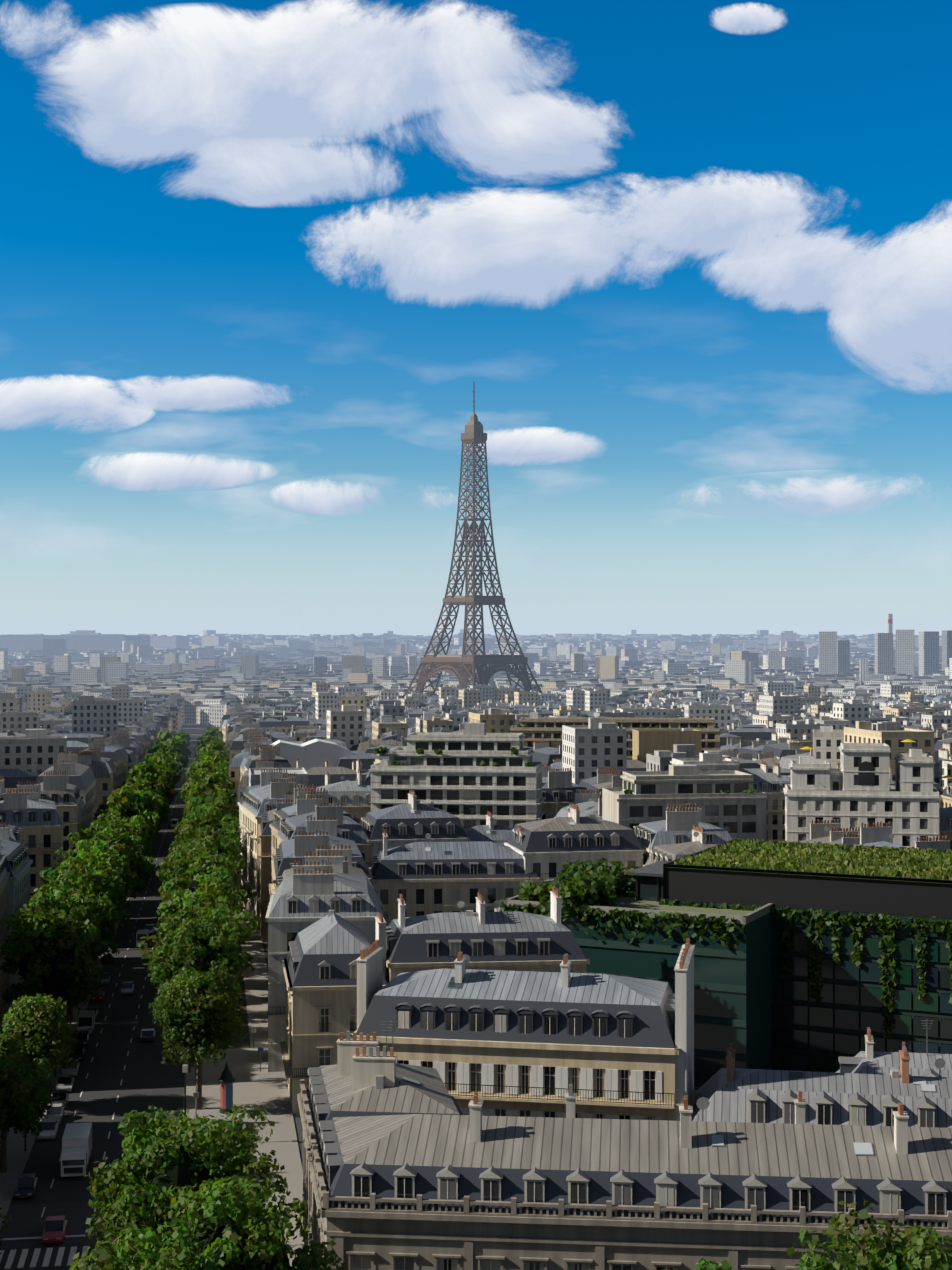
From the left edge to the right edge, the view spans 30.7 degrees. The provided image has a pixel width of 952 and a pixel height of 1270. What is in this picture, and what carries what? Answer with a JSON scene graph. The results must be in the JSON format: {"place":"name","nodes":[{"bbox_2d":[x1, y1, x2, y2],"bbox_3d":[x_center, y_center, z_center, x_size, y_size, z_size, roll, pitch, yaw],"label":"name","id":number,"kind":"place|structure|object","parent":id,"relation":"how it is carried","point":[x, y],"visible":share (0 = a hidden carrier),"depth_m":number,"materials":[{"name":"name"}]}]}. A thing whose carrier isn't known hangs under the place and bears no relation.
{"place":"outdoors","nodes":[
{"label":"outdoors","id":0,"kind":"place"},
{"bbox_2d":[0,741,303,1269],"bbox_3d":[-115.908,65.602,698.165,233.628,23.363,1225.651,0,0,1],"label":"avenue road","id":1,"kind":"structure","parent":0,"point":[122,1071],"depth_m":205.18,"materials":[{"name":"grey asphalt"}]},
{"bbox_2d":[14,819,262,1243],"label":"street objects","id":2,"kind":"object","parent":1,"relation":"on","point":[76,1149],"visible":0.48,"depth_m":188.28,"materials":[{"name":"metal"}]},
{"bbox_2d":[0,638,951,1247],"bbox_3d":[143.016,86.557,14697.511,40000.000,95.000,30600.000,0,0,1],"label":"ground","id":3,"kind":"structure","parent":0,"point":[26,1222],"depth_m":155.72,"materials":[{"name":"grey"}]},
{"bbox_2d":[403,382,542,696],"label":"eiffel tower","id":4,"kind":"structure","parent":3,"relation":"on","point":[474,435],"depth_m":1690.79,"materials":[{"name":"brown metal"}]},
{"bbox_2d":[0,679,951,1071],"bbox_3d":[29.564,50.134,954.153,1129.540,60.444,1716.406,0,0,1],"label":"city","id":5,"kind":"object","parent":3,"relation":"on","point":[320,845],"visible":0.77,"depth_m":400.51,"materials":[{"name":"stone"}]},
{"bbox_2d":[0,726,951,1269],"bbox_3d":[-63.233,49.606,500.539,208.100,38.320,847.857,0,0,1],"label":"trees","id":6,"kind":"object","parent":3,"relation":"on","point":[182,1192],"visible":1,"depth_m":191.80,"materials":[{"name":"plant"}]},
{"bbox_2d":[0,614,951,726],"bbox_3d":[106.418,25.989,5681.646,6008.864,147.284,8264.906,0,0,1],"label":"city","id":7,"kind":"object","parent":3,"relation":"on","point":[206,673],"visible":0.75,"depth_m":3099.49,"materials":[{"name":"stone"},{"name":"plaster"},{"name":"zinc"}]},
{"bbox_2d":[248,712,843,840],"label":"apartment buildings","id":8,"kind":"structure","parent":3,"relation":"on","point":[498,776],"depth_m":344.10,"materials":[{"name":"stone"}]},
{"bbox_2d":[280,885,951,1269],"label":"buildings","id":9,"kind":"structure","parent":3,"relation":"on","point":[480,1089],"depth_m":122.49,"materials":[{"name":"metal"}]},
{"bbox_2d":[499,739,951,1086],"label":"modern buildings","id":10,"kind":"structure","parent":3,"relation":"on","point":[791,938],"depth_m":209.66,"materials":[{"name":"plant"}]},
{"bbox_2d":[0,0,951,636],"label":"sky","id":11,"kind":"structure","parent":0,"point":[687,264],"materials":[{"name":"blue"}]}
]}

